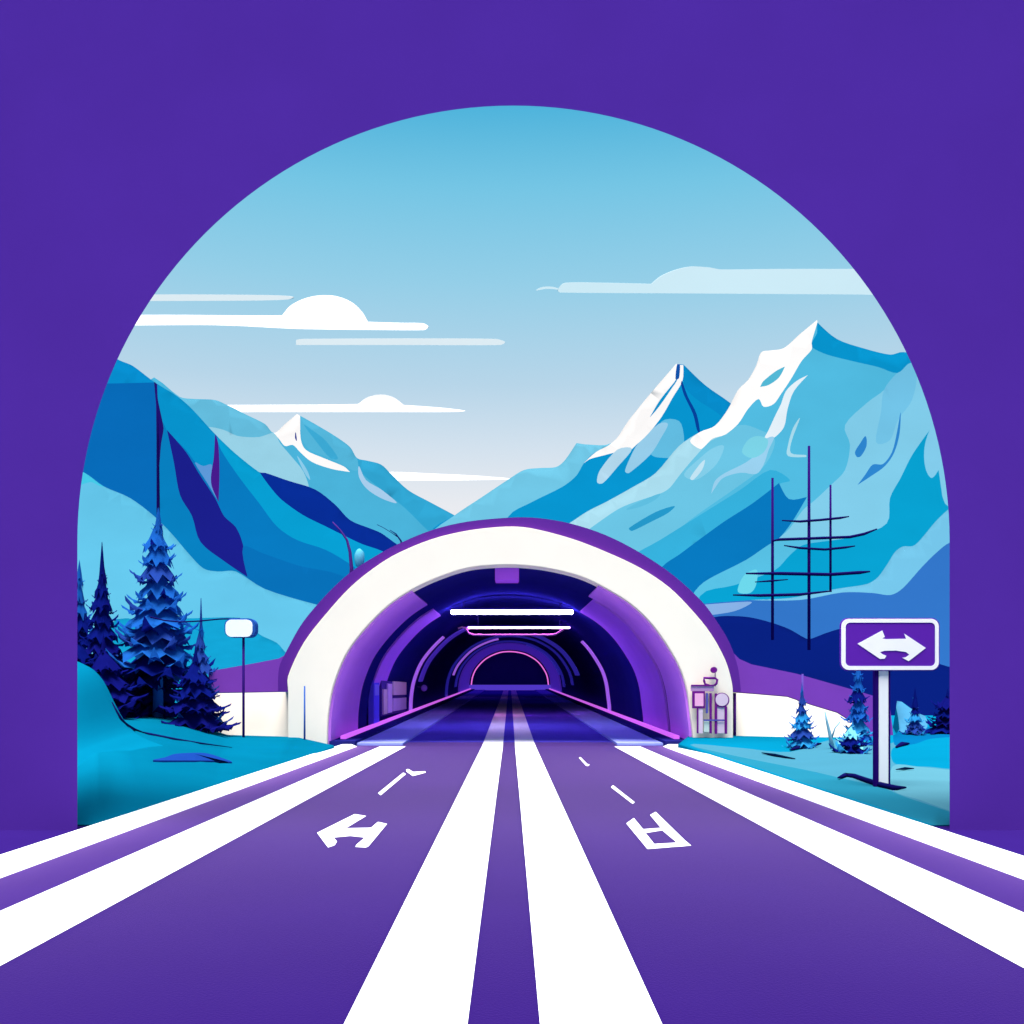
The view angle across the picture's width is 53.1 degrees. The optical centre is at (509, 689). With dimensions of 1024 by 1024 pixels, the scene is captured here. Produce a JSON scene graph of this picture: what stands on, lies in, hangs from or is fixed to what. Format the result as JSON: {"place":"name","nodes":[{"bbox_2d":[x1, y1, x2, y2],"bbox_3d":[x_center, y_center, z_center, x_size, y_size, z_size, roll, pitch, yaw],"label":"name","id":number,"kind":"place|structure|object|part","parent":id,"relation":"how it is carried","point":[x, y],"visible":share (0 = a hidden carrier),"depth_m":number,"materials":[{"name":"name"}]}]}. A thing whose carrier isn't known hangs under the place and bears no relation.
{"place":"outdoors","nodes":[
{"label":"outdoors","id":0,"kind":"place"},
{"bbox_2d":[112,702,231,747],"bbox_3d":[-11.923,1.234,35.124,3.762,1.707,4.685,0,0,0],"label":"fallen branch","id":1,"kind":"object","parent":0,"point":[127,724],"visible":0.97,"depth_m":35.74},
{"bbox_2d":[77,472,315,653],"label":"hill","id":2,"kind":"structure","parent":0,"point":[118,526],"depth_m":189.59,"materials":[{"name":"blue rock"},{"name":"light blue rock"},{"name":"navy rock"}]},
{"bbox_2d":[111,617,285,716],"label":"hill","id":3,"kind":"structure","parent":0,"point":[223,649],"depth_m":113.09,"materials":[{"name":"blue"}]},
{"bbox_2d":[77,714,333,825],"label":"turf bank","id":4,"kind":"structure","parent":0,"point":[112,784],"depth_m":28.23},
{"bbox_2d":[77,560,92,652],"bbox_3d":[-19.371,-2.153,45.562,3.236,7.322,3.193,0,0,-38],"label":"spruce","id":5,"kind":"object","parent":4,"relation":"on","point":[82,625],"visible":0.29,"depth_m":45.43,"materials":[{"name":"blue plant"}]},
{"bbox_2d":[77,628,98,672],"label":"tree","id":6,"kind":"object","parent":4,"relation":"on","point":[83,656],"visible":0.12,"depth_m":42.14,"materials":[{"name":"blue plant"}]},
{"bbox_2d":[79,544,149,715],"bbox_3d":[-17.445,-2.377,43.420,3.891,7.792,3.740,0,0,0],"label":"spruce","id":7,"kind":"object","parent":4,"relation":"on","point":[101,621],"visible":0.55,"depth_m":43.15,"materials":[{"name":"blue plant"}]},
{"bbox_2d":[89,634,148,718],"bbox_3d":[-16.924,-0.403,42.579,3.763,3.899,3.577,0,0,0],"label":"pine tree","id":8,"kind":"object","parent":4,"relation":"on","point":[106,665],"visible":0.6,"depth_m":42.33,"materials":[{"name":"blue plant"}]},
{"bbox_2d":[77,661,162,766],"bbox_3d":[-19.300,-0.091,31.800,21.400,5.053,26.400,0,0,0],"label":"mound","id":9,"kind":"object","parent":4,"relation":"on","point":[102,726],"visible":0.24,"depth_m":31.40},
{"bbox_2d":[122,654,188,718],"bbox_3d":[-16.206,-0.383,46.026,4.932,4.403,5.112,0,0,0],"label":"shrub","id":10,"kind":"object","parent":4,"relation":"on","point":[168,687],"visible":0.16,"depth_m":45.05,"materials":[{"name":"blue plant"}]},
{"bbox_2d":[156,384,159,510],"bbox_3d":[-15.980,-6.267,46.504,0.186,15.258,0.166,0,0,22],"label":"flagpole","id":11,"kind":"object","parent":4,"relation":"on","point":[157,464],"visible":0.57,"depth_m":46.46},
{"bbox_2d":[105,509,215,717],"bbox_3d":[-15.365,-3.245,44.609,4.546,9.455,4.574,0,0,0],"label":"spruce","id":12,"kind":"object","parent":4,"relation":"on","point":[159,644],"visible":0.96,"depth_m":43.99,"materials":[{"name":"blue plant"}]},
{"bbox_2d":[153,753,231,762],"bbox_3d":[-9.324,2.168,30.683,1.544,0.487,4.622,0,0,0],"label":"rock slab","id":13,"kind":"object","parent":4,"relation":"on","point":[192,757],"visible":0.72,"depth_m":30.44,"materials":[{"name":"blue stone"}]},
{"bbox_2d":[158,645,240,732],"bbox_3d":[-13.042,0.019,42.854,3.531,3.846,3.146,0,0,0],"label":"pine tree","id":14,"kind":"object","parent":4,"relation":"on","point":[192,702],"visible":0.98,"depth_m":42.40,"materials":[{"name":"blue plant"}]},
{"bbox_2d":[175,602,233,729],"bbox_3d":[-12.923,-0.988,43.282,2.361,5.805,2.365,0,0,0],"label":"spruce","id":15,"kind":"object","parent":4,"relation":"on","point":[204,666],"visible":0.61,"depth_m":43.16,"materials":[{"name":"blue plant"}]},
{"bbox_2d":[224,618,257,736],"bbox_3d":[-11.268,-0.396,42.930,1.285,5.191,0.580,0,0,0],"label":"street lamp","id":16,"kind":"object","parent":4,"relation":"on","point":[243,628],"visible":0.96,"depth_m":42.72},
{"bbox_2d":[150,616,229,622],"bbox_3d":[-13.261,-2.967,43.100,3.796,0.270,0.060,0,0,0],"label":"overhead cable","id":17,"kind":"object","parent":16,"relation":"attached to","point":[190,621],"visible":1,"depth_m":43.08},
{"bbox_2d":[209,656,287,736],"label":"retaining wall","id":18,"kind":"structure","parent":4,"relation":"on","point":[266,712],"depth_m":45.18,"materials":[{"name":"white concrete"}]},
{"bbox_2d":[304,686,305,739],"bbox_3d":[-8.545,1.167,42.600,0.083,2.666,0.083,0,0,23],"label":"marker post","id":19,"kind":"object","parent":4,"relation":"on","point":[304,717],"visible":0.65,"depth_m":42.57,"materials":[{"name":"metal"}]},
{"bbox_2d":[150,294,293,300],"bbox_3d":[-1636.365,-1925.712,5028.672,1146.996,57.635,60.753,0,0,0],"label":"cloud","id":20,"kind":"structure","parent":0,"point":[183,297],"depth_m":5015.52,"materials":[{"name":"white"}]},
{"bbox_2d":[83,359,396,604],"bbox_3d":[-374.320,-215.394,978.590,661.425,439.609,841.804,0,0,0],"label":"mountain","id":21,"kind":"structure","parent":0,"point":[224,506],"depth_m":752.01,"materials":[{"name":"blue stone"}]},
{"bbox_2d":[135,295,428,329],"bbox_3d":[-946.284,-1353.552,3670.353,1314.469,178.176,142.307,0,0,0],"label":"cloud","id":22,"kind":"structure","parent":0,"point":[328,312],"depth_m":3633.53,"materials":[{"name":"white"}]},
{"bbox_2d":[151,378,453,543],"bbox_3d":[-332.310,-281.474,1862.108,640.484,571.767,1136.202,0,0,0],"label":"mountain","id":23,"kind":"structure","parent":0,"point":[336,471],"depth_m":1698.88,"materials":[{"name":"blue stone"}]},
{"bbox_2d":[228,394,463,411],"bbox_3d":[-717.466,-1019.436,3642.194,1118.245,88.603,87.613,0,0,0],"label":"cloud","id":24,"kind":"structure","parent":0,"point":[381,403],"depth_m":3614.36,"materials":[{"name":"white"}]},
{"bbox_2d":[296,338,504,344],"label":"cloud","id":25,"kind":"structure","parent":0,"point":[411,341],"depth_m":2909.00,"materials":[{"name":"white"}]},
{"bbox_2d":[390,472,509,480],"bbox_3d":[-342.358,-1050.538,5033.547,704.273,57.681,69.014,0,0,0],"label":"cloud","id":26,"kind":"structure","parent":0,"point":[404,476],"depth_m":5013.31,"materials":[{"name":"white"}]},
{"bbox_2d":[0,690,1023,1023],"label":"road","id":27,"kind":"structure","parent":0,"point":[510,856],"depth_m":11.44,"materials":[{"name":"purple asphalt"}]},
{"bbox_2d":[0,744,356,877],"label":"kerb","id":28,"kind":"structure","parent":27,"relation":"on","point":[17,860],"depth_m":18.22,"materials":[{"name":"white concrete"}]},
{"bbox_2d":[469,685,550,689],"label":"barrier","id":29,"kind":"object","parent":27,"relation":"on","point":[509,687],"visible":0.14,"depth_m":191.50,"materials":[{"name":"purple"}]},
{"bbox_2d":[471,651,548,684],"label":"arch light","id":30,"kind":"object","parent":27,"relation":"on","point":[510,651],"visible":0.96,"depth_m":193.20,"materials":[{"name":"pink"}]},
{"bbox_2d":[0,0,1023,829],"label":"arch wall","id":31,"kind":"structure","parent":27,"relation":"on","point":[148,144],"depth_m":17.68,"materials":[{"name":"purple paint"}]},
{"bbox_2d":[663,744,1023,879],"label":"kerb","id":32,"kind":"structure","parent":27,"relation":"on","point":[1004,861],"depth_m":18.05,"materials":[{"name":"white concrete"}]},
{"bbox_2d":[0,826,1023,855],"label":"pavement","id":33,"kind":"structure","parent":0,"point":[1007,840],"depth_m":16.80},
{"bbox_2d":[118,106,905,514],"label":"sky","id":34,"kind":"structure","parent":0,"point":[451,222],"materials":[{"name":"blue"}]},
{"bbox_2d":[537,286,557,289],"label":"cloud","id":35,"kind":"structure","parent":0,"point":[546,287],"depth_m":5609.95,"materials":[{"name":"white"}]},
{"bbox_2d":[174,715,932,734],"bbox_3d":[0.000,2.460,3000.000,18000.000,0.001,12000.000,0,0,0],"label":"ground","id":36,"kind":"structure","parent":0,"point":[892,719],"depth_m":83.99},
{"bbox_2d":[278,517,740,746],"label":"tunnel portal","id":37,"kind":"object","parent":36,"relation":"on","point":[643,638],"visible":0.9,"depth_m":45.97,"materials":[{"name":"white concrete"}]},
{"bbox_2d":[332,522,352,572],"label":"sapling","id":38,"kind":"object","parent":37,"relation":"on","point":[350,554],"visible":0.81,"depth_m":59.94,"materials":[{"name":"plant"}]},
{"bbox_2d":[354,549,363,566],"bbox_3d":[-8.774,-7.652,59.700,0.580,1.189,0.580,0,0,0],"label":"boulder","id":39,"kind":"object","parent":37,"relation":"on","point":[359,557],"visible":0.85,"depth_m":59.49,"materials":[{"name":"blue stone"}]},
{"bbox_2d":[368,680,378,724],"bbox_3d":[-7.540,0.732,56.800,0.320,2.550,2.400,0,0,0],"label":"service door","id":40,"kind":"structure","parent":37,"relation":"attached to","point":[373,708],"depth_m":55.62,"materials":[{"name":"blue metal"}]},
{"bbox_3d":[-7.390,0.001,56.850,0.020,0.600,1.700,0,0,0],"label":"window","id":41,"kind":"part","parent":40,"relation":"part of","materials":[{"name":"blue glass"}]},
{"bbox_2d":[377,524,401,542],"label":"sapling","id":42,"kind":"object","parent":37,"relation":"on","point":[396,535],"visible":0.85,"depth_m":59.98,"materials":[{"name":"blue plant"}]},
{"bbox_2d":[379,681,405,715],"bbox_3d":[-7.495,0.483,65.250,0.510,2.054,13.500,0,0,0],"label":"wall cabinet","id":43,"kind":"object","parent":37,"relation":"attached to","point":[392,698],"depth_m":63.05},
{"bbox_2d":[382,689,386,713],"bbox_3d":[-7.290,0.681,59.650,0.100,1.450,1.700,0,0,0],"label":"door","id":44,"kind":"structure","parent":43,"relation":"in","point":[384,691],"depth_m":59.08,"materials":[{"name":"purple"}]},
{"bbox_2d":[387,684,391,712],"bbox_3d":[-7.290,0.498,61.950,0.100,1.750,2.100,0,0,0],"label":"door","id":45,"kind":"structure","parent":43,"relation":"in","point":[389,686],"depth_m":61.52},
{"bbox_2d":[392,681,405,694],"bbox_3d":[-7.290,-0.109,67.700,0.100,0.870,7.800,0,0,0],"label":"door","id":46,"kind":"structure","parent":43,"relation":"in","point":[398,688],"depth_m":66.49,"materials":[{"name":"purple"}]},
{"bbox_2d":[392,698,405,710],"bbox_3d":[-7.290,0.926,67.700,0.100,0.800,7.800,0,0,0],"label":"door","id":47,"kind":"structure","parent":43,"relation":"in","point":[397,703],"depth_m":66.49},
{"bbox_2d":[340,688,470,738],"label":"light rail","id":48,"kind":"object","parent":37,"relation":"on","point":[357,731],"visible":0.95,"depth_m":60.86,"materials":[{"name":"pink"}]},
{"bbox_2d":[417,685,426,690],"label":"wall lamp","id":49,"kind":"object","parent":37,"relation":"attached to","point":[423,687],"visible":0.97,"depth_m":83.82,"materials":[{"name":"purple"}]},
{"bbox_2d":[495,568,518,582],"bbox_3d":[-0.131,-5.252,45.325,1.049,0.934,1.150,0,0,0],"label":"ventilation box","id":50,"kind":"object","parent":37,"relation":"attached to","point":[506,575],"visible":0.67,"depth_m":44.75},
{"bbox_2d":[450,602,573,613],"bbox_3d":[0.117,-5.005,60.175,7.266,1.110,0.350,0,0,0],"label":"ceiling light","id":51,"kind":"object","parent":37,"relation":"hanging from","point":[463,610],"visible":0.85,"depth_m":60.03,"materials":[{"name":"white"}]},
{"bbox_2d":[458,615,570,635],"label":"ceiling light","id":52,"kind":"object","parent":37,"relation":"hanging from","point":[559,626],"visible":0.98,"depth_m":74.00,"materials":[{"name":"white"}]},
{"bbox_2d":[549,688,679,738],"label":"light rail","id":53,"kind":"object","parent":37,"relation":"on","point":[661,731],"visible":0.95,"depth_m":60.85,"materials":[{"name":"pink"}]},
{"bbox_2d":[433,364,730,529],"bbox_3d":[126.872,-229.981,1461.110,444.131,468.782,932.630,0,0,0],"label":"mountain","id":54,"kind":"structure","parent":0,"point":[679,406],"depth_m":1315.96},
{"bbox_2d":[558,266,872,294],"bbox_3d":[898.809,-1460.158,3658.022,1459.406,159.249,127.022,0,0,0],"label":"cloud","id":55,"kind":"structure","parent":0,"point":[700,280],"depth_m":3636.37,"materials":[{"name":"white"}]},
{"bbox_2d":[570,320,947,602],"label":"mountain","id":56,"kind":"structure","parent":0,"point":[693,514],"depth_m":716.54,"materials":[{"name":"blue stone"}]},
{"bbox_2d":[762,752,794,758],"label":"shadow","id":57,"kind":"object","parent":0,"point":[776,755],"visible":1,"depth_m":35.66},
{"bbox_2d":[678,701,949,825],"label":"turf bank","id":58,"kind":"structure","parent":0,"point":[923,797],"depth_m":32.09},
{"bbox_2d":[691,667,728,733],"bbox_3d":[8.450,0.439,43.250,1.617,2.827,0.200,0,0,0],"label":"signal frame","id":59,"kind":"object","parent":58,"relation":"on","point":[721,700],"visible":1,"depth_m":43.20,"materials":[{"name":"purple"}]},
{"bbox_2d":[782,686,819,748],"bbox_3d":[11.167,1.130,39.467,1.376,2.904,1.304,0,0,33],"label":"spruce","id":60,"kind":"object","parent":58,"relation":"on","point":[801,734],"visible":0.94,"depth_m":39.21,"materials":[{"name":"blue plant"}]},
{"bbox_2d":[801,674,803,693],"bbox_3d":[12.511,0.770,43.800,0.083,2.909,0.083,0,0,-23],"label":"thin pole","id":61,"kind":"object","parent":58,"relation":"on","point":[802,679],"visible":0.35,"depth_m":43.78,"materials":[{"name":"purple metal"}]},
{"bbox_2d":[789,743,821,750],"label":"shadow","id":62,"kind":"object","parent":58,"relation":"on","point":[797,748],"visible":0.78,"depth_m":38.81},
{"bbox_2d":[733,654,892,736],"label":"retaining wall","id":63,"kind":"structure","parent":58,"relation":"on","point":[767,704],"depth_m":45.14,"materials":[{"name":"white concrete"}]},
{"bbox_2d":[733,693,735,735],"bbox_3d":[9.804,1.200,44.700,0.129,2.139,0.129,0,0,23],"label":"drain pipe","id":64,"kind":"object","parent":63,"relation":"attached to","point":[734,714],"visible":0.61,"depth_m":44.64,"materials":[{"name":"purple metal"}]},
{"bbox_2d":[824,712,839,748],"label":"sapling","id":65,"kind":"object","parent":58,"relation":"on","point":[830,736],"visible":0.91,"depth_m":37.86,"materials":[{"name":"blue plant"}]},
{"bbox_2d":[829,719,871,753],"bbox_3d":[12.023,1.858,36.289,1.472,1.663,1.670,0,0,0],"label":"shrub","id":66,"kind":"object","parent":58,"relation":"on","point":[851,743],"visible":0.96,"depth_m":36.09,"materials":[{"name":"blue plant"}]},
{"bbox_2d":[839,671,872,744],"bbox_3d":[13.846,0.509,40.666,1.349,4.054,1.510,0,0,0],"label":"spruce","id":67,"kind":"object","parent":58,"relation":"on","point":[858,715],"visible":0.71,"depth_m":40.52,"materials":[{"name":"blue plant"}]},
{"bbox_2d":[837,773,906,789],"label":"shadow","id":68,"kind":"object","parent":58,"relation":"on","point":[870,781],"visible":0.96,"depth_m":26.00},
{"bbox_2d":[840,618,939,786],"bbox_3d":[9.387,0.409,25.404,2.453,4.381,0.232,0,0,0],"label":"road sign","id":69,"kind":"object","parent":58,"relation":"on","point":[881,648],"visible":0.87,"depth_m":25.30,"materials":[{"name":"purple metal"}]},
{"bbox_2d":[895,742,909,747],"bbox_3d":[15.251,2.142,40.023,0.249,0.220,1.735,0,0,37],"label":"fallen branch","id":70,"kind":"object","parent":58,"relation":"on","point":[900,744],"visible":0.98,"depth_m":39.98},
{"bbox_2d":[899,689,926,734],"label":"spruce","id":71,"kind":"object","parent":58,"relation":"on","point":[914,727],"visible":0.99,"depth_m":45.26,"materials":[{"name":"blue plant"}]},
{"bbox_2d":[923,688,949,734],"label":"spruce","id":72,"kind":"object","parent":58,"relation":"on","point":[942,721],"visible":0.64,"depth_m":45.77,"materials":[{"name":"blue plant"}]},
{"bbox_2d":[704,510,949,666],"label":"hill","id":73,"kind":"structure","parent":0,"point":[911,581],"depth_m":304.59,"materials":[{"name":"blue"}]},
{"bbox_2d":[714,616,949,714],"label":"hill","id":74,"kind":"structure","parent":0,"point":[753,643],"depth_m":109.69,"materials":[{"name":"blue"}]},
{"bbox_2d":[733,446,876,649],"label":"lattice mast","id":75,"kind":"object","parent":74,"relation":"on","point":[808,573],"visible":1,"depth_m":99.84,"materials":[{"name":"blue metal"}]},
{"bbox_2d":[896,767,913,769],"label":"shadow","id":76,"kind":"object","parent":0,"point":[905,768],"visible":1,"depth_m":30.47}
]}

